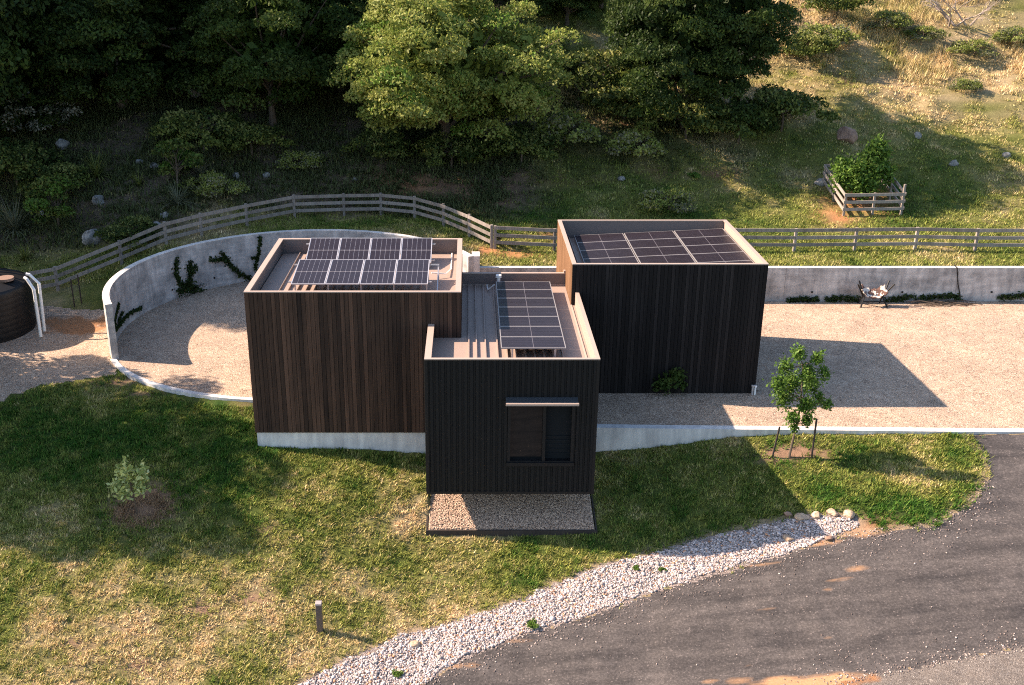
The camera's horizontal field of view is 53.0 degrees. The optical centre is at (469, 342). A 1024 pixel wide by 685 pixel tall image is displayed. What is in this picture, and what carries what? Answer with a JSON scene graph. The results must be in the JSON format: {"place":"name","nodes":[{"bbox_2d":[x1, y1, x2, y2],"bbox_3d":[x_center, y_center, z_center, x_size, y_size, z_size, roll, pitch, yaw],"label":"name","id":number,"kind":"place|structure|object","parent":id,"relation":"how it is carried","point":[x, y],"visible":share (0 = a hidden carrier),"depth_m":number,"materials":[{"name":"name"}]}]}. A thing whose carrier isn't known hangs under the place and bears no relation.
{"place":"outdoors","nodes":[
{"label":"outdoors","id":0,"kind":"place"},
{"bbox_2d":[428,494,594,529],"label":"gravel","id":1,"kind":"structure","parent":0,"point":[533,517],"depth_m":29.81,"materials":[{"name":"beige gravel"}]},
{"bbox_2d":[0,252,1023,684],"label":"lawn","id":2,"kind":"structure","parent":0,"point":[90,290],"depth_m":28.83,"materials":[{"name":"green plant"}]},
{"bbox_2d":[106,455,151,513],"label":"shrub","id":3,"kind":"object","parent":2,"relation":"on","point":[127,473],"visible":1,"depth_m":28.75,"materials":[{"name":"green plant"}]},
{"bbox_2d":[108,488,182,531],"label":"mulch ring","id":4,"kind":"structure","parent":2,"relation":"on","point":[121,513],"depth_m":29.25,"materials":[{"name":"brown soil"}]},
{"bbox_2d":[110,358,252,402],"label":"kerb","id":5,"kind":"structure","parent":2,"relation":"on","point":[142,380],"depth_m":34.39,"materials":[{"name":"concrete"}]},
{"bbox_2d":[426,495,596,536],"bbox_3d":[1.200,4.696,30.497,4.880,1.135,2.940,0,21,0],"label":"garden edging","id":6,"kind":"object","parent":2,"relation":"on","point":[505,533],"visible":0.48,"depth_m":29.19,"materials":[{"name":"black metal"}]},
{"bbox_2d":[424,270,599,493],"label":"steel building","id":7,"kind":"structure","parent":2,"relation":"on","point":[498,420],"depth_m":28.52,"materials":[{"name":"black metal"}]},
{"bbox_2d":[486,284,555,357],"bbox_3d":[1.502,-0.885,31.806,1.847,0.325,6.760,0,21,0],"label":"mounting rack","id":8,"kind":"object","parent":7,"relation":"on","point":[512,349],"visible":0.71,"depth_m":28.73,"materials":[{"name":"metal"}]},
{"bbox_2d":[496,282,551,289],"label":"solar panel","id":9,"kind":"object","parent":8,"relation":"on","point":[523,285],"visible":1,"depth_m":33.78,"materials":[{"name":"glass"}]},
{"bbox_2d":[496,290,553,297],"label":"solar panel","id":10,"kind":"object","parent":8,"relation":"on","point":[524,293],"visible":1,"depth_m":32.99,"materials":[{"name":"glass"}]},
{"bbox_2d":[497,298,555,306],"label":"solar panel","id":11,"kind":"object","parent":8,"relation":"on","point":[525,302],"visible":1,"depth_m":32.24,"materials":[{"name":"glass"}]},
{"bbox_2d":[498,307,557,315],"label":"solar panel","id":12,"kind":"object","parent":8,"relation":"on","point":[527,311],"visible":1,"depth_m":31.42,"materials":[{"name":"glass"}]},
{"bbox_2d":[499,316,560,325],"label":"solar panel","id":13,"kind":"object","parent":8,"relation":"on","point":[529,320],"visible":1,"depth_m":30.57,"materials":[{"name":"glass"}]},
{"bbox_2d":[499,326,562,336],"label":"solar panel","id":14,"kind":"object","parent":8,"relation":"on","point":[530,331],"visible":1,"depth_m":29.78,"materials":[{"name":"glass"}]},
{"bbox_2d":[500,337,565,348],"bbox_3d":[1.785,0.008,28.950,1.810,0.038,0.865,0,21,0],"label":"solar panel","id":15,"kind":"object","parent":8,"relation":"on","point":[532,342],"visible":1,"depth_m":28.85,"materials":[{"name":"glass"}]},
{"bbox_2d":[506,406,574,465],"bbox_3d":[1.970,2.478,28.389,1.880,1.980,0.280,0,21,0],"label":"window","id":16,"kind":"structure","parent":7,"relation":"in","point":[536,435],"depth_m":28.49,"materials":[{"name":"black glass"}]},
{"bbox_2d":[762,342,834,457],"bbox_3d":[9.589,1.716,30.115,2.026,3.848,1.429,0,21,0],"label":"young tree","id":17,"kind":"object","parent":2,"relation":"on","point":[809,379],"visible":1,"depth_m":29.78,"materials":[{"name":"green plant"}]},
{"bbox_2d":[596,424,1023,451],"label":"retaining edge","id":18,"kind":"object","parent":2,"relation":"on","point":[610,437],"visible":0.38,"depth_m":31.66,"materials":[{"name":"concrete"}]},
{"bbox_2d":[0,0,1023,287],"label":"hillside","id":19,"kind":"structure","parent":0,"point":[996,108],"depth_m":52.06,"materials":[{"name":"green plant"}]},
{"bbox_2d":[0,194,46,243],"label":"strappy plant","id":20,"kind":"object","parent":19,"relation":"on","point":[12,220],"visible":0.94,"depth_m":46.38,"materials":[{"name":"green plant"}]},
{"bbox_2d":[0,0,49,101],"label":"tree","id":21,"kind":"object","parent":19,"relation":"on","point":[8,83],"visible":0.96,"depth_m":47.20,"materials":[{"name":"green plant"}]},
{"bbox_2d":[0,137,68,186],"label":"shrub","id":22,"kind":"object","parent":19,"relation":"on","point":[15,161],"visible":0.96,"depth_m":48.45,"materials":[{"name":"green plant"}]},
{"bbox_2d":[0,86,82,131],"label":"shrub","id":23,"kind":"object","parent":19,"relation":"on","point":[29,110],"visible":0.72,"depth_m":50.80,"materials":[{"name":"green plant"}]},
{"bbox_2d":[0,34,87,133],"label":"tree","id":24,"kind":"object","parent":19,"relation":"on","point":[31,46],"visible":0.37,"depth_m":50.99,"materials":[{"name":"green plant"}]},
{"bbox_2d":[23,172,81,226],"bbox_3d":[-18.913,-6.117,46.310,2.516,2.929,3.724,1,21,2],"label":"shrub","id":25,"kind":"object","parent":19,"relation":"on","point":[36,201],"visible":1,"depth_m":45.71,"materials":[{"name":"green plant"}]},
{"bbox_2d":[14,161,93,192],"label":"shrub","id":26,"kind":"object","parent":19,"relation":"on","point":[71,169],"visible":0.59,"depth_m":47.83,"materials":[{"name":"green plant"}]},
{"bbox_2d":[79,147,113,181],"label":"strappy plant","id":27,"kind":"object","parent":19,"relation":"on","point":[96,172],"visible":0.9,"depth_m":49.20,"materials":[{"name":"green plant"}]},
{"bbox_2d":[0,0,254,109],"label":"tree","id":28,"kind":"object","parent":19,"relation":"on","point":[103,35],"visible":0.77,"depth_m":49.74,"materials":[{"name":"green plant"}]},
{"bbox_2d":[93,213,161,247],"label":"shrub","id":29,"kind":"object","parent":19,"relation":"on","point":[124,229],"visible":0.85,"depth_m":44.30,"materials":[{"name":"green plant"}]},
{"bbox_2d":[151,137,204,183],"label":"shrub","id":30,"kind":"object","parent":19,"relation":"on","point":[188,158],"visible":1,"depth_m":48.24,"materials":[{"name":"green plant"}]},
{"bbox_2d":[156,179,201,216],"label":"strappy plant","id":31,"kind":"object","parent":19,"relation":"on","point":[177,200],"visible":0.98,"depth_m":47.31,"materials":[{"name":"green plant"}]},
{"bbox_2d":[149,105,242,150],"bbox_3d":[-13.180,-10.236,50.800,4.697,2.852,5.058,20,28,41],"label":"shrub","id":32,"kind":"object","parent":19,"relation":"on","point":[188,127],"visible":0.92,"depth_m":50.22,"materials":[{"name":"green plant"}]},
{"bbox_2d":[134,0,258,77],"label":"tree","id":33,"kind":"object","parent":19,"relation":"on","point":[180,5],"visible":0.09,"depth_m":52.79,"materials":[{"name":"green plant"}]},
{"bbox_2d":[177,169,249,197],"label":"shrub","id":34,"kind":"object","parent":19,"relation":"on","point":[212,184],"visible":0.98,"depth_m":47.99,"materials":[{"name":"green plant"}]},
{"bbox_2d":[217,119,295,156],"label":"shrub","id":35,"kind":"object","parent":19,"relation":"on","point":[252,131],"visible":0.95,"depth_m":50.51,"materials":[{"name":"green plant"}]},
{"bbox_2d":[25,193,492,290],"bbox_3d":[-10.706,-4.304,45.641,22.933,3.304,5.348,-4,21,-9],"label":"rail fence","id":36,"kind":"object","parent":19,"relation":"on","point":[165,231],"visible":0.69,"depth_m":45.87,"materials":[{"name":"grey wood"}]},
{"bbox_2d":[183,0,366,126],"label":"tree","id":37,"kind":"object","parent":19,"relation":"on","point":[274,56],"visible":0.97,"depth_m":50.91,"materials":[{"name":"green plant"}]},
{"bbox_2d":[274,149,327,169],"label":"shrub","id":38,"kind":"object","parent":19,"relation":"on","point":[309,159],"visible":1,"depth_m":51.05,"materials":[{"name":"green plant"}]},
{"bbox_2d":[279,0,369,91],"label":"tree","id":39,"kind":"object","parent":19,"relation":"on","point":[356,9],"visible":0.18,"depth_m":54.20,"materials":[{"name":"green plant"}]},
{"bbox_2d":[340,128,412,160],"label":"shrub","id":40,"kind":"object","parent":19,"relation":"on","point":[389,144],"visible":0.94,"depth_m":50.90,"materials":[{"name":"green plant"}]},
{"bbox_2d":[0,0,781,253],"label":"undergrowth","id":41,"kind":"object","parent":19,"relation":"on","point":[286,124],"visible":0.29,"depth_m":51.32,"materials":[{"name":"green plant"}]},
{"bbox_2d":[411,129,489,167],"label":"shrub","id":42,"kind":"object","parent":19,"relation":"on","point":[432,144],"visible":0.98,"depth_m":50.95,"materials":[{"name":"green plant"}]},
{"bbox_2d":[325,0,581,160],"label":"tree","id":43,"kind":"object","parent":19,"relation":"on","point":[415,61],"visible":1,"depth_m":48.40,"materials":[{"name":"green plant"}]},
{"bbox_2d":[475,123,563,164],"bbox_3d":[2.761,-9.695,51.760,4.306,2.614,4.637,10,23,25],"label":"shrub","id":44,"kind":"object","parent":19,"relation":"on","point":[519,141],"visible":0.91,"depth_m":50.96,"materials":[{"name":"green plant"}]},
{"bbox_2d":[522,0,604,25],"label":"tree","id":45,"kind":"object","parent":19,"relation":"on","point":[567,5],"visible":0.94,"depth_m":61.54,"materials":[{"name":"green plant"}]},
{"bbox_2d":[523,107,605,142],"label":"shrub","id":46,"kind":"object","parent":19,"relation":"on","point":[559,124],"visible":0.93,"depth_m":52.30,"materials":[{"name":"green plant"}]},
{"bbox_2d":[550,45,633,90],"bbox_3d":[7.203,-14.725,56.552,6.323,3.564,5.871,-3,21,-9],"label":"shrub","id":47,"kind":"object","parent":19,"relation":"on","point":[605,72],"visible":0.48,"depth_m":54.83,"materials":[{"name":"green plant"}]},
{"bbox_2d":[578,80,656,120],"bbox_3d":[8.136,-12.788,54.976,5.088,3.089,5.480,6,22,16],"label":"shrub","id":48,"kind":"object","parent":19,"relation":"on","point":[613,95],"visible":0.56,"depth_m":53.48,"materials":[{"name":"green plant"}]},
{"bbox_2d":[601,124,668,156],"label":"shrub","id":49,"kind":"object","parent":19,"relation":"on","point":[625,142],"visible":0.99,"depth_m":51.66,"materials":[{"name":"green plant"}]},
{"bbox_2d":[636,186,697,212],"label":"shrub","id":50,"kind":"object","parent":19,"relation":"on","point":[651,199],"visible":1,"depth_m":48.46,"materials":[{"name":"green plant"}]},
{"bbox_2d":[634,91,739,138],"bbox_3d":[11.028,-11.436,53.111,5.480,3.089,5.088,19,28,41],"label":"shrub","id":51,"kind":"object","parent":19,"relation":"on","point":[691,119],"visible":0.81,"depth_m":52.03,"materials":[{"name":"green plant"}]},
{"bbox_2d":[601,0,804,133],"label":"tree","id":52,"kind":"object","parent":19,"relation":"on","point":[691,47],"visible":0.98,"depth_m":50.71,"materials":[{"name":"green plant"}]},
{"bbox_2d":[701,98,781,144],"bbox_3d":[14.095,-11.179,53.433,5.058,2.852,4.697,-7,22,-17],"label":"shrub","id":53,"kind":"object","parent":19,"relation":"on","point":[757,127],"visible":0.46,"depth_m":52.42,"materials":[{"name":"green plant"}]},
{"bbox_2d":[494,225,1023,251],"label":"rail fence","id":54,"kind":"object","parent":19,"relation":"on","point":[915,243],"visible":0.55,"depth_m":44.66,"materials":[{"name":"grey wood"}]},
{"bbox_2d":[741,83,841,131],"bbox_3d":[16.711,-12.027,53.793,5.088,3.089,5.480,3,21,8],"label":"shrub","id":55,"kind":"object","parent":19,"relation":"on","point":[781,100],"visible":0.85,"depth_m":52.50,"materials":[{"name":"green plant"}]},
{"bbox_2d":[779,32,842,60],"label":"shrub","id":56,"kind":"object","parent":19,"relation":"on","point":[818,44],"visible":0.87,"depth_m":58.71,"materials":[{"name":"green plant"}]},
{"bbox_2d":[788,20,861,45],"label":"shrub","id":57,"kind":"object","parent":19,"relation":"on","point":[842,34],"visible":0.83,"depth_m":59.60,"materials":[{"name":"green plant"}]},
{"bbox_2d":[798,0,877,17],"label":"shrub","id":58,"kind":"object","parent":19,"relation":"on","point":[844,5],"visible":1,"depth_m":61.57,"materials":[{"name":"green plant"}]},
{"bbox_2d":[837,126,857,143],"bbox_3d":[19.785,-10.867,53.835,0.933,0.944,1.254,-14,25,-32],"label":"rock","id":59,"kind":"object","parent":19,"relation":"on","point":[846,134],"visible":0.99,"depth_m":53.48,"materials":[{"name":"grey stone"}]},
{"bbox_2d":[828,129,897,203],"bbox_3d":[18.826,-8.324,48.903,3.257,3.491,2.324,0,21,0],"label":"young tree","id":60,"kind":"object","parent":19,"relation":"on","point":[868,170],"visible":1,"depth_m":48.78,"materials":[{"name":"green plant"}]},
{"bbox_2d":[822,164,906,215],"bbox_3d":[18.944,-7.254,49.458,2.985,2.221,3.103,0,21,0],"label":"tree guard","id":61,"kind":"object","parent":19,"relation":"on","point":[873,208],"visible":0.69,"depth_m":48.21,"materials":[{"name":"grey wood"}]},
{"bbox_2d":[862,8,914,30],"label":"shrub","id":62,"kind":"object","parent":19,"relation":"on","point":[899,18],"visible":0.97,"depth_m":61.63,"materials":[{"name":"green plant"}]},
{"bbox_2d":[898,24,952,42],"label":"shrub","id":63,"kind":"object","parent":19,"relation":"on","point":[922,30],"visible":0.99,"depth_m":61.27,"materials":[{"name":"green plant"}]},
{"bbox_2d":[921,0,999,26],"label":"dead branches","id":64,"kind":"object","parent":19,"relation":"on","point":[947,18],"visible":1,"depth_m":61.85,"materials":[{"name":"grey wood"}]},
{"bbox_2d":[946,77,982,90],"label":"shrub","id":65,"kind":"object","parent":19,"relation":"on","point":[963,84],"visible":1,"depth_m":57.70,"materials":[{"name":"green plant"}]},
{"bbox_2d":[946,37,999,57],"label":"shrub","id":66,"kind":"object","parent":19,"relation":"on","point":[961,45],"visible":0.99,"depth_m":60.24,"materials":[{"name":"green plant"}]},
{"bbox_2d":[989,25,1023,43],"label":"shrub","id":67,"kind":"object","parent":19,"relation":"on","point":[1001,35],"visible":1,"depth_m":60.83,"materials":[{"name":"green plant"}]},
{"bbox_2d":[0,281,1023,427],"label":"gravel court","id":68,"kind":"object","parent":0,"point":[903,364],"visible":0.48,"depth_m":37.04,"materials":[{"name":"beige gravel"}]},
{"bbox_2d":[0,268,36,342],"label":"water tank","id":69,"kind":"object","parent":68,"relation":"on","point":[17,315],"visible":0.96,"depth_m":38.94,"materials":[{"name":"black plastic"}]},
{"bbox_2d":[102,229,473,358],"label":"retaining wall","id":70,"kind":"structure","parent":68,"relation":"on","point":[148,283],"depth_m":43.46,"materials":[{"name":"concrete"}]},
{"bbox_2d":[114,302,142,331],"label":"creeper","id":71,"kind":"object","parent":70,"relation":"attached to","point":[120,321],"visible":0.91,"depth_m":39.33,"materials":[{"name":"green plant"}]},
{"bbox_2d":[171,257,207,297],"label":"creeper","id":72,"kind":"object","parent":70,"relation":"attached to","point":[186,286],"visible":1,"depth_m":43.72,"materials":[{"name":"green plant"}]},
{"bbox_2d":[208,251,253,281],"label":"creeper","id":73,"kind":"object","parent":70,"relation":"attached to","point":[226,259],"visible":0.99,"depth_m":44.98,"materials":[{"name":"green plant"}]},
{"bbox_2d":[243,238,462,453],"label":"timber building","id":74,"kind":"structure","parent":68,"relation":"on","point":[338,366],"depth_m":30.74,"materials":[{"name":"brown wood"}]},
{"bbox_2d":[288,243,452,290],"bbox_3d":[-3.039,-2.526,33.188,4.922,0.560,4.370,0,21,0],"label":"mounting rack","id":75,"kind":"object","parent":74,"relation":"on","point":[437,265],"visible":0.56,"depth_m":32.22,"materials":[{"name":"metal"}]},
{"bbox_2d":[291,259,331,284],"bbox_3d":[-4.870,-2.185,31.688,1.020,0.278,1.785,0,21,0],"label":"solar panel","id":76,"kind":"object","parent":75,"relation":"on","point":[311,271],"visible":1,"depth_m":31.60,"materials":[{"name":"glass"}]},
{"bbox_2d":[306,238,340,258],"bbox_3d":[-4.870,-3.068,34.175,1.020,0.476,1.461,0,21,0],"label":"solar panel","id":77,"kind":"object","parent":75,"relation":"on","point":[323,248],"visible":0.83,"depth_m":34.24,"materials":[{"name":"glass"}]},
{"bbox_2d":[325,259,363,284],"bbox_3d":[-3.835,-2.185,31.688,1.020,0.278,1.785,0,21,0],"label":"solar panel","id":78,"kind":"object","parent":75,"relation":"on","point":[345,272],"visible":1,"depth_m":31.60,"materials":[{"name":"glass"}]},
{"bbox_2d":[337,238,370,260],"bbox_3d":[-3.835,-3.068,34.175,1.020,0.476,1.461,0,21,0],"label":"solar panel","id":79,"kind":"object","parent":75,"relation":"on","point":[354,248],"visible":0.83,"depth_m":34.24,"materials":[{"name":"glass"}]},
{"bbox_2d":[360,259,396,284],"bbox_3d":[-2.800,-2.185,31.688,1.020,0.278,1.785,0,21,0],"label":"solar panel","id":80,"kind":"object","parent":75,"relation":"on","point":[378,271],"visible":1,"depth_m":31.60,"materials":[{"name":"glass"}]},
{"bbox_2d":[369,238,401,259],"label":"solar panel","id":81,"kind":"object","parent":75,"relation":"on","point":[385,248],"visible":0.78,"depth_m":34.24,"materials":[{"name":"glass"}]},
{"bbox_2d":[394,259,429,284],"bbox_3d":[-1.765,-2.185,31.688,1.020,0.278,1.785,0,21,0],"label":"solar panel","id":82,"kind":"object","parent":75,"relation":"on","point":[412,271],"visible":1,"depth_m":31.60,"materials":[{"name":"glass"}]},
{"bbox_2d":[400,238,431,262],"bbox_3d":[-1.765,-3.068,34.175,1.020,0.476,1.461,0,21,0],"label":"solar panel","id":83,"kind":"object","parent":75,"relation":"on","point":[416,248],"visible":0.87,"depth_m":34.24,"materials":[{"name":"glass"}]},
{"bbox_2d":[556,220,768,392],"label":"timber building","id":84,"kind":"structure","parent":68,"relation":"on","point":[701,323],"depth_m":33.40,"materials":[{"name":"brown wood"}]},
{"bbox_3d":[6.575,-3.055,35.458,4.790,0.337,5.150,0,21,0],"label":"rack","id":85,"kind":"object","parent":84,"relation":"on","visible":0},
{"bbox_2d":[574,233,625,242],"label":"solar panel","id":86,"kind":"object","parent":85,"relation":"on","point":[600,237],"visible":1,"depth_m":37.41,"materials":[{"name":"glass"}]},
{"bbox_2d":[577,240,630,250],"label":"solar panel","id":87,"kind":"object","parent":85,"relation":"on","point":[604,245],"visible":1,"depth_m":36.43,"materials":[{"name":"glass"}]},
{"bbox_2d":[580,248,635,258],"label":"solar panel","id":88,"kind":"object","parent":85,"relation":"on","point":[605,253],"visible":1,"depth_m":35.45,"materials":[{"name":"glass"}]},
{"bbox_2d":[583,257,638,262],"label":"solar panel","id":89,"kind":"object","parent":85,"relation":"on","point":[618,260],"visible":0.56,"depth_m":34.67,"materials":[{"name":"glass"}]},
{"bbox_2d":[624,231,677,240],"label":"solar panel","id":90,"kind":"object","parent":85,"relation":"on","point":[650,235],"visible":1,"depth_m":37.38,"materials":[{"name":"glass"}]},
{"bbox_2d":[628,238,683,247],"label":"solar panel","id":91,"kind":"object","parent":85,"relation":"on","point":[669,242],"visible":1,"depth_m":36.40,"materials":[{"name":"glass"}]},
{"bbox_2d":[632,246,688,256],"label":"solar panel","id":92,"kind":"object","parent":85,"relation":"on","point":[670,250],"visible":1,"depth_m":35.42,"materials":[{"name":"glass"}]},
{"bbox_2d":[637,254,695,262],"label":"solar panel","id":93,"kind":"object","parent":85,"relation":"on","point":[684,258],"visible":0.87,"depth_m":34.50,"materials":[{"name":"glass"}]},
{"bbox_2d":[674,228,728,237],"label":"solar panel","id":94,"kind":"object","parent":85,"relation":"on","point":[700,233],"visible":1,"depth_m":37.34,"materials":[{"name":"glass"}]},
{"bbox_2d":[679,236,735,245],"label":"solar panel","id":95,"kind":"object","parent":85,"relation":"on","point":[712,240],"visible":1,"depth_m":36.37,"materials":[{"name":"glass"}]},
{"bbox_2d":[685,243,743,253],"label":"solar panel","id":96,"kind":"object","parent":85,"relation":"on","point":[713,248],"visible":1,"depth_m":35.39,"materials":[{"name":"glass"}]},
{"bbox_2d":[691,252,750,262],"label":"solar panel","id":97,"kind":"object","parent":85,"relation":"on","point":[721,257],"visible":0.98,"depth_m":34.40,"materials":[{"name":"glass"}]},
{"bbox_2d":[651,366,687,395],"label":"shrub","id":98,"kind":"object","parent":68,"relation":"on","point":[677,375],"visible":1,"depth_m":33.74,"materials":[{"name":"green plant"}]},
{"bbox_2d":[472,252,1023,301],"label":"retaining wall","id":99,"kind":"structure","parent":68,"relation":"on","point":[984,283],"depth_m":42.88,"materials":[{"name":"concrete"}]},
{"bbox_2d":[857,280,894,307],"bbox_3d":[16.745,-2.040,42.556,1.554,1.084,0.657,0,21,0],"label":"sling chair","id":100,"kind":"object","parent":68,"relation":"on","point":[880,292],"visible":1,"depth_m":42.48,"materials":[{"name":"multicoloured fur"}]},
{"bbox_2d":[907,299,982,306],"bbox_3d":[19.837,-1.646,42.777,3.038,0.153,0.639,0,21,0],"label":"cane pile","id":101,"kind":"object","parent":68,"relation":"on","point":[950,302],"visible":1,"depth_m":42.80,"materials":[{"name":"brown plant"}]},
{"bbox_2d":[298,514,859,684],"bbox_3d":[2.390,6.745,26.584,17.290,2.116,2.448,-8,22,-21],"label":"pebbles","id":102,"kind":"object","parent":0,"point":[331,676],"visible":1,"depth_m":27.20,"materials":[{"name":"gravel"}]},
{"bbox_2d":[423,434,1023,684],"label":"road","id":103,"kind":"structure","parent":0,"point":[890,602],"depth_m":25.93,"materials":[{"name":"grey asphalt"}]},
{"bbox_2d":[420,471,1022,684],"bbox_3d":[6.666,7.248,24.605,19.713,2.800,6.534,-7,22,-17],"label":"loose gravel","id":104,"kind":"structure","parent":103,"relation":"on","point":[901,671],"depth_m":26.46,"materials":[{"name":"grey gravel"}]},
{"bbox_2d":[836,647,1023,684],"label":"gravel verge","id":105,"kind":"structure","parent":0,"point":[998,668],"depth_m":23.74,"materials":[{"name":"grey gravel"}]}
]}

